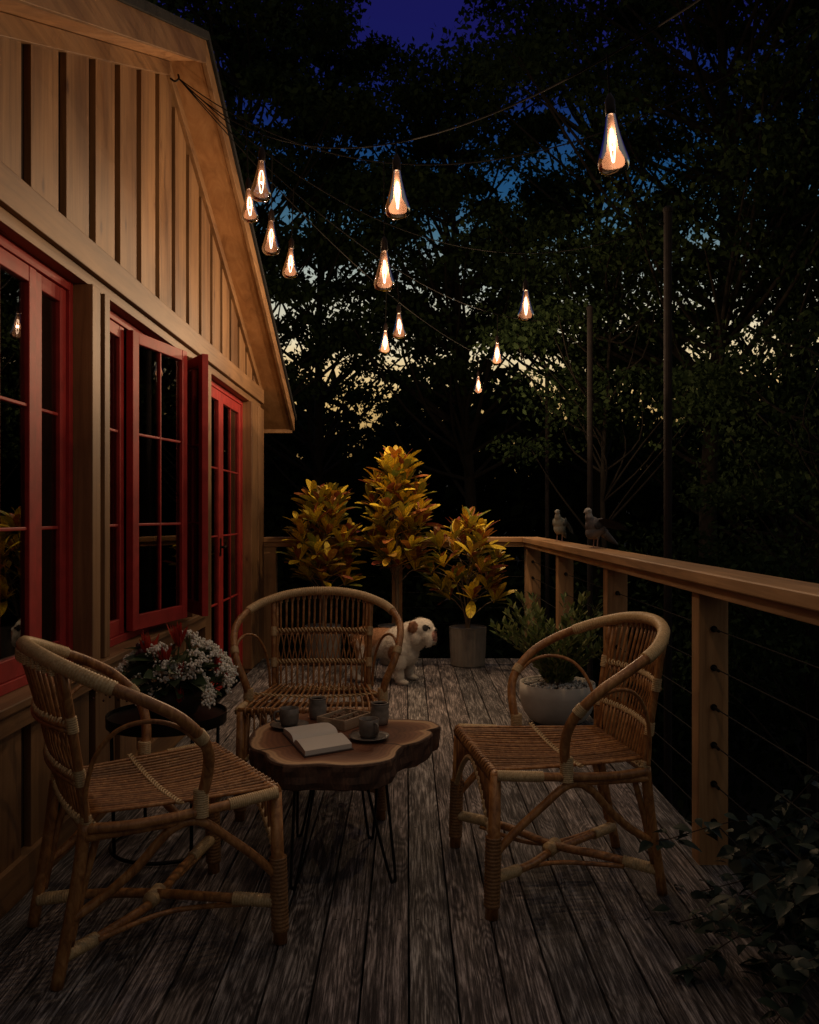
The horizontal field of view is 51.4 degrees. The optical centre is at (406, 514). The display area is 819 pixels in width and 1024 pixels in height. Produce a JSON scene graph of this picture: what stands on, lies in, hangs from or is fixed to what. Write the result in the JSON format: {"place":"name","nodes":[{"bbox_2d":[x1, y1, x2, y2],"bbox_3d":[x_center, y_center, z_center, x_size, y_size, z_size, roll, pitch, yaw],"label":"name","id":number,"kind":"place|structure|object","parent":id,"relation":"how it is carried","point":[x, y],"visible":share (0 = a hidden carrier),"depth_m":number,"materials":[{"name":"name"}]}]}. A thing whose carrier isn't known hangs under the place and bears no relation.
{"place":"outdoors","nodes":[
{"label":"outdoors","id":0,"kind":"place"},
{"bbox_2d":[158,0,818,472],"label":"sky","id":1,"kind":"structure","parent":0,"point":[403,19],"materials":[{"name":"blue"}]},
{"bbox_2d":[280,481,818,1023],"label":"ground","id":2,"kind":"structure","parent":0,"point":[764,801],"depth_m":10.59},
{"bbox_2d":[0,0,296,919],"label":"cabin","id":3,"kind":"object","parent":2,"relation":"on","point":[146,400],"visible":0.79,"depth_m":3.65,"materials":[{"name":"brown wood"}]},
{"bbox_2d":[0,234,72,695],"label":"window","id":4,"kind":"structure","parent":3,"relation":"in","point":[36,302],"depth_m":2.93,"materials":[{"name":"red paint"}]},
{"bbox_2d":[110,310,207,646],"bbox_3d":[-1.192,-0.157,4.105,0.306,1.455,1.304,0,0,0],"label":"window","id":5,"kind":"structure","parent":3,"relation":"in","point":[167,393],"depth_m":4.11,"materials":[{"name":"red paint"}]},
{"bbox_2d":[211,380,242,697],"bbox_3d":[-1.288,0.156,5.913,0.113,2.080,1.368,0,0,0],"label":"door","id":6,"kind":"structure","parent":3,"relation":"in","point":[226,409],"depth_m":6.10,"materials":[{"name":"red paint"}]},
{"bbox_2d":[147,0,415,404],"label":"tree","id":7,"kind":"object","parent":2,"relation":"on","point":[270,74],"visible":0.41,"depth_m":11.48,"materials":[{"name":"green plant"}]},
{"bbox_2d":[223,0,476,622],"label":"tree","id":8,"kind":"object","parent":2,"relation":"on","point":[370,54],"visible":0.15,"depth_m":16.37,"materials":[{"name":"green plant"}]},
{"bbox_2d":[314,662,503,990],"bbox_3d":[-0.052,2.416,2.800,2.295,2.369,8.600,0,0,0],"label":"deck substructure","id":9,"kind":"object","parent":2,"relation":"on","point":[408,873],"depth_m":3.24,"materials":[{"name":"brown wood"}]},
{"bbox_2d":[0,658,818,1023],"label":"deck","id":10,"kind":"structure","parent":9,"relation":"on","point":[582,944],"depth_m":2.48,"materials":[{"name":"brown wood"}]},
{"bbox_2d":[15,636,288,991],"bbox_3d":[-0.765,0.767,2.456,0.668,0.868,0.747,0,0,-32],"label":"rattan armchair","id":11,"kind":"object","parent":10,"relation":"on","point":[203,774],"visible":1,"depth_m":2.32,"materials":[{"name":"brown wicker"}]},
{"bbox_2d":[105,700,226,865],"bbox_3d":[-0.872,0.956,3.090,0.426,0.479,0.426,0,0,0],"label":"round side table","id":12,"kind":"object","parent":10,"relation":"on","point":[207,719],"visible":0.46,"depth_m":2.98,"materials":[{"name":"black metal"}]},
{"bbox_2d":[92,621,238,719],"bbox_3d":[-0.864,0.558,3.071,0.509,0.342,0.385,0,0,0],"label":"flower arrangement","id":13,"kind":"object","parent":12,"relation":"on","point":[147,663],"visible":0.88,"depth_m":3.01,"materials":[{"name":"white plant"}]},
{"bbox_2d":[230,587,403,821],"bbox_3d":[-0.386,0.767,3.656,0.747,0.868,0.668,0,0,-1],"label":"rattan armchair","id":14,"kind":"object","parent":10,"relation":"on","point":[247,709],"visible":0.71,"depth_m":3.85,"materials":[{"name":"brown wicker"}]},
{"bbox_2d":[276,479,368,665],"bbox_3d":[-0.701,0.452,6.863,0.724,1.492,0.790,0,0,31],"label":"potted croton","id":15,"kind":"object","parent":10,"relation":"on","point":[321,501],"visible":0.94,"depth_m":6.75,"materials":[{"name":"yellow plant"}]},
{"bbox_2d":[249,713,440,890],"bbox_3d":[-0.219,0.993,3.037,0.687,0.425,0.788,0,0,0],"label":"log slab table","id":16,"kind":"object","parent":10,"relation":"on","point":[275,755],"visible":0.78,"depth_m":2.78,"materials":[{"name":"brown wood"}]},
{"bbox_2d":[270,706,308,728],"bbox_3d":[-0.432,0.743,3.117,0.142,0.072,0.142,0,0,-20],"label":"coffee cup","id":17,"kind":"object","parent":16,"relation":"on","point":[289,716],"visible":0.87,"depth_m":3.10,"materials":[{"name":"grey ceramic"}]},
{"bbox_2d":[282,722,353,757],"bbox_3d":[-0.312,0.766,2.930,0.177,0.026,0.371,0,0,-21],"label":"open book","id":18,"kind":"object","parent":16,"relation":"on","point":[312,740],"visible":1,"depth_m":2.86,"materials":[{"name":"white paper"}]},
{"bbox_2d":[309,696,326,719],"bbox_3d":[-0.342,0.739,3.259,0.070,0.079,0.070,0,0,0],"label":"tumbler","id":19,"kind":"object","parent":16,"relation":"on","point":[317,705],"visible":0.93,"depth_m":3.23,"materials":[{"name":"ceramic"}]},
{"bbox_2d":[317,708,369,730],"bbox_3d":[-0.233,0.760,3.171,0.130,0.038,0.170,0,0,33],"label":"divided box","id":20,"kind":"object","parent":16,"relation":"on","point":[343,719],"visible":0.94,"depth_m":3.13,"materials":[{"name":"brown wood"}]},
{"bbox_2d":[349,716,388,740],"bbox_3d":[-0.132,0.743,2.953,0.142,0.072,0.142,0,0,-35],"label":"coffee cup","id":21,"kind":"object","parent":16,"relation":"on","point":[368,728],"visible":1,"depth_m":2.93,"materials":[{"name":"grey ceramic"}]},
{"bbox_2d":[370,701,388,724],"bbox_3d":[-0.102,0.739,3.171,0.070,0.079,0.070,0,0,0],"label":"tumbler","id":22,"kind":"object","parent":16,"relation":"on","point":[380,710],"visible":0.91,"depth_m":3.14,"materials":[{"name":"ceramic"}]},
{"bbox_2d":[348,617,436,685],"bbox_3d":[-0.113,0.969,6.127,0.694,0.485,0.340,0,0,20],"label":"bulldog","id":23,"kind":"object","parent":10,"relation":"on","point":[420,633],"visible":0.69,"depth_m":6.00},
{"bbox_2d":[352,445,445,665],"bbox_3d":[-0.100,0.314,6.853,0.751,1.769,0.638,0,0,42],"label":"potted croton","id":24,"kind":"object","parent":10,"relation":"on","point":[391,484],"visible":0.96,"depth_m":6.77,"materials":[{"name":"yellow plant"}]},
{"bbox_2d":[413,506,516,667],"bbox_3d":[0.461,0.558,6.714,0.842,1.280,0.731,0,0,0],"label":"potted croton","id":25,"kind":"object","parent":10,"relation":"on","point":[467,640],"visible":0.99,"depth_m":6.69,"materials":[{"name":"yellow plant"}]},
{"bbox_2d":[263,537,818,909],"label":"deck railing","id":26,"kind":"object","parent":10,"relation":"attached to","point":[714,590],"visible":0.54,"depth_m":2.91,"materials":[{"name":"brown wood"}]},
{"bbox_2d":[552,509,573,540],"bbox_3d":[1.090,0.072,6.008,0.118,0.225,0.232,0,0,28],"label":"pigeon","id":27,"kind":"object","parent":26,"relation":"on","point":[560,524],"visible":1,"depth_m":5.93,"materials":[{"name":"grey"}]},
{"bbox_2d":[583,508,628,547],"bbox_3d":[1.089,0.072,4.754,0.242,0.225,0.221,0,0,-22],"label":"pigeon","id":28,"kind":"object","parent":26,"relation":"on","point":[595,527],"visible":1,"depth_m":4.70,"materials":[{"name":"grey"}]},
{"bbox_2d":[489,590,602,725],"bbox_3d":[0.836,0.813,4.947,0.749,0.772,0.710,0,0,0],"label":"bowl planter","id":29,"kind":"object","parent":10,"relation":"on","point":[556,692],"visible":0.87,"depth_m":4.81,"materials":[{"name":"concrete"}]},
{"bbox_2d":[448,611,669,920],"bbox_3d":[0.520,0.767,2.845,0.668,0.868,0.747,0,0,-8],"label":"rattan armchair","id":30,"kind":"object","parent":10,"relation":"on","point":[495,755],"visible":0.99,"depth_m":2.75,"materials":[{"name":"brown wicker"}]},
{"bbox_2d":[271,31,692,624],"bbox_3d":[1.039,-1.923,12.802,6.358,10.374,6.503,0,0,0],"label":"tree","id":31,"kind":"object","parent":2,"relation":"on","point":[443,191],"visible":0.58,"depth_m":12.03,"materials":[{"name":"green plant"}]},
{"bbox_2d":[264,343,816,666],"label":"woods","id":32,"kind":"object","parent":2,"relation":"on","point":[517,490],"visible":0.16,"depth_m":18.12,"materials":[{"name":"green plant"}]},
{"bbox_2d":[584,305,593,717],"bbox_3d":[1.543,0.812,7.204,0.077,5.175,0.060,0,0,31],"label":"light pole","id":33,"kind":"object","parent":2,"relation":"on","point":[589,309],"visible":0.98,"depth_m":7.18,"materials":[{"name":"brown metal"}]},
{"bbox_2d":[186,87,584,320],"bbox_3d":[0.166,-1.865,5.780,0.005,0.754,3.905,0,0,43],"label":"string light wire","id":34,"kind":"object","parent":33,"relation":"attached to","point":[336,226],"visible":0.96,"depth_m":5.11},
{"bbox_2d":[282,188,297,278],"bbox_3d":[-0.662,-1.621,4.888,0.092,0.517,0.092,2,0,-5],"label":"light bulb","id":35,"kind":"object","parent":34,"relation":"hanging from","point":[291,243],"visible":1,"depth_m":4.88,"materials":[{"name":"clear glass"}]},
{"bbox_2d":[393,273,406,339],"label":"light bulb","id":36,"kind":"object","parent":34,"relation":"hanging from","point":[398,309],"visible":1,"depth_m":5.55,"materials":[{"name":"clear glass"}]},
{"bbox_2d":[491,315,502,364],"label":"light bulb","id":37,"kind":"object","parent":34,"relation":"hanging from","point":[497,340],"visible":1,"depth_m":6.30,"materials":[{"name":"clear glass"}]},
{"bbox_2d":[403,0,817,668],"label":"tree","id":38,"kind":"object","parent":2,"relation":"on","point":[617,40],"visible":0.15,"depth_m":15.06,"materials":[{"name":"green plant"}]},
{"bbox_2d":[466,187,761,548],"bbox_3d":[2.012,0.363,8.417,2.901,6.732,2.232,0,0,0],"label":"tree","id":39,"kind":"object","parent":2,"relation":"on","point":[543,315],"visible":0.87,"depth_m":8.31,"materials":[{"name":"green plant"}]},
{"bbox_2d":[431,0,818,846],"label":"tree","id":40,"kind":"object","parent":2,"relation":"on","point":[725,130],"visible":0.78,"depth_m":8.74,"materials":[{"name":"green plant"}]},
{"bbox_2d":[659,205,672,804],"bbox_3d":[1.543,0.782,5.054,0.077,5.235,0.060,0,0,31],"label":"light pole","id":41,"kind":"object","parent":2,"relation":"on","point":[667,212],"visible":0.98,"depth_m":5.03,"materials":[{"name":"brown metal"}]},
{"bbox_2d":[195,93,659,253],"bbox_3d":[0.166,-1.862,4.705,2.767,0.760,0.005,0,0,-14],"label":"string light wire","id":42,"kind":"object","parent":41,"relation":"attached to","point":[411,232],"visible":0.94,"depth_m":4.67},
{"bbox_2d":[262,154,279,255],"bbox_3d":[-0.711,-1.629,4.463,0.095,0.519,0.095,4,4,36],"label":"light bulb","id":43,"kind":"object","parent":42,"relation":"hanging from","point":[271,216],"visible":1,"depth_m":4.46,"materials":[{"name":"clear glass"}]},
{"bbox_2d":[518,254,533,321],"bbox_3d":[0.677,-1.296,4.846,0.095,0.386,0.095,2,-3,-34],"label":"light bulb","id":44,"kind":"object","parent":42,"relation":"hanging from","point":[525,286],"visible":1,"depth_m":4.83,"materials":[{"name":"clear glass"}]},
{"bbox_2d":[561,0,818,793],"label":"tree","id":45,"kind":"object","parent":2,"relation":"on","point":[790,98],"visible":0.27,"depth_m":10.23,"materials":[{"name":"green plant"}]},
{"bbox_2d":[573,303,818,938],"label":"tree","id":46,"kind":"object","parent":2,"relation":"on","point":[808,639],"visible":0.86,"depth_m":6.23,"materials":[{"name":"green plant"}]},
{"bbox_2d":[619,0,818,696],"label":"tree","id":47,"kind":"object","parent":2,"relation":"on","point":[782,525],"visible":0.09,"depth_m":15.34,"materials":[{"name":"green plant"}]},
{"bbox_2d":[638,765,818,1023],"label":"leafy shrub","id":48,"kind":"object","parent":2,"relation":"on","point":[770,914],"visible":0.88,"depth_m":2.20,"materials":[{"name":"green plant"}]},
{"bbox_3d":[1.543,0.863,9.404,0.077,5.075,0.060,0,0,31],"label":"light pole","id":49,"kind":"object","parent":2,"relation":"on","visible":0},
{"bbox_2d":[181,82,542,372],"bbox_3d":[0.166,-1.855,6.880,0.005,0.774,5.708,0,0,28],"label":"string light wire","id":50,"kind":"object","parent":49,"relation":"attached to","point":[323,234],"visible":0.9,"depth_m":5.47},
{"bbox_2d":[379,292,390,353],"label":"light bulb","id":51,"kind":"object","parent":50,"relation":"hanging from","point":[385,327],"visible":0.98,"depth_m":6.25,"materials":[{"name":"clear glass"}]},
{"bbox_2d":[474,371,482,393],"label":"light bulb","id":52,"kind":"object","parent":50,"relation":"hanging from","point":[478,374],"visible":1,"depth_m":7.79,"materials":[{"name":"clear glass"}]},
{"bbox_3d":[1.538,0.858,0.750,0.085,5.085,0.060,0,0,0],"label":"light pole","id":53,"kind":"object","parent":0,"visible":0},
{"bbox_2d":[178,0,699,148],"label":"string light wire","id":54,"kind":"object","parent":53,"relation":"attached to","point":[624,46],"visible":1,"depth_m":2.42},
{"bbox_2d":[250,132,271,201],"bbox_3d":[-0.617,-1.479,3.610,0.090,0.285,0.090,2,3,9],"label":"light bulb","id":55,"kind":"object","parent":54,"relation":"hanging from","point":[261,155],"visible":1,"depth_m":3.60,"materials":[{"name":"clear glass"}]},
{"bbox_2d":[385,143,410,219],"bbox_3d":[-0.033,-1.111,2.824,0.085,0.251,0.085,0,-2,-30],"label":"light bulb","id":56,"kind":"object","parent":54,"relation":"hanging from","point":[396,164],"visible":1,"depth_m":2.81,"materials":[{"name":"clear glass"}]},
{"bbox_2d":[597,52,629,176],"bbox_3d":[0.501,-0.988,2.092,0.079,0.298,0.079,-3,0,-34],"label":"light bulb","id":57,"kind":"object","parent":54,"relation":"hanging from","point":[610,109],"visible":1,"depth_m":2.08,"materials":[{"name":"clear glass"}]},
{"bbox_3d":[1.538,0.772,2.900,0.085,5.255,0.060,0,0,0],"label":"light pole","id":58,"kind":"object","parent":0,"visible":0},
{"bbox_2d":[179,20,818,164],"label":"string light wire","id":59,"kind":"object","parent":58,"relation":"attached to","point":[530,152],"visible":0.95,"depth_m":3.44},
{"bbox_2d":[241,122,258,222],"bbox_3d":[-0.772,-1.666,4.130,0.085,0.480,0.085,-3,1,-6],"label":"light bulb","id":60,"kind":"object","parent":59,"relation":"hanging from","point":[248,184],"visible":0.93,"depth_m":4.12,"materials":[{"name":"clear glass"}]},
{"bbox_2d":[374,161,394,291],"bbox_3d":[-0.101,-1.280,3.769,0.095,0.571,0.095,1,2,35],"label":"light bulb","id":61,"kind":"object","parent":59,"relation":"hanging from","point":[384,245],"visible":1,"depth_m":3.76,"materials":[{"name":"clear glass"}]}
]}

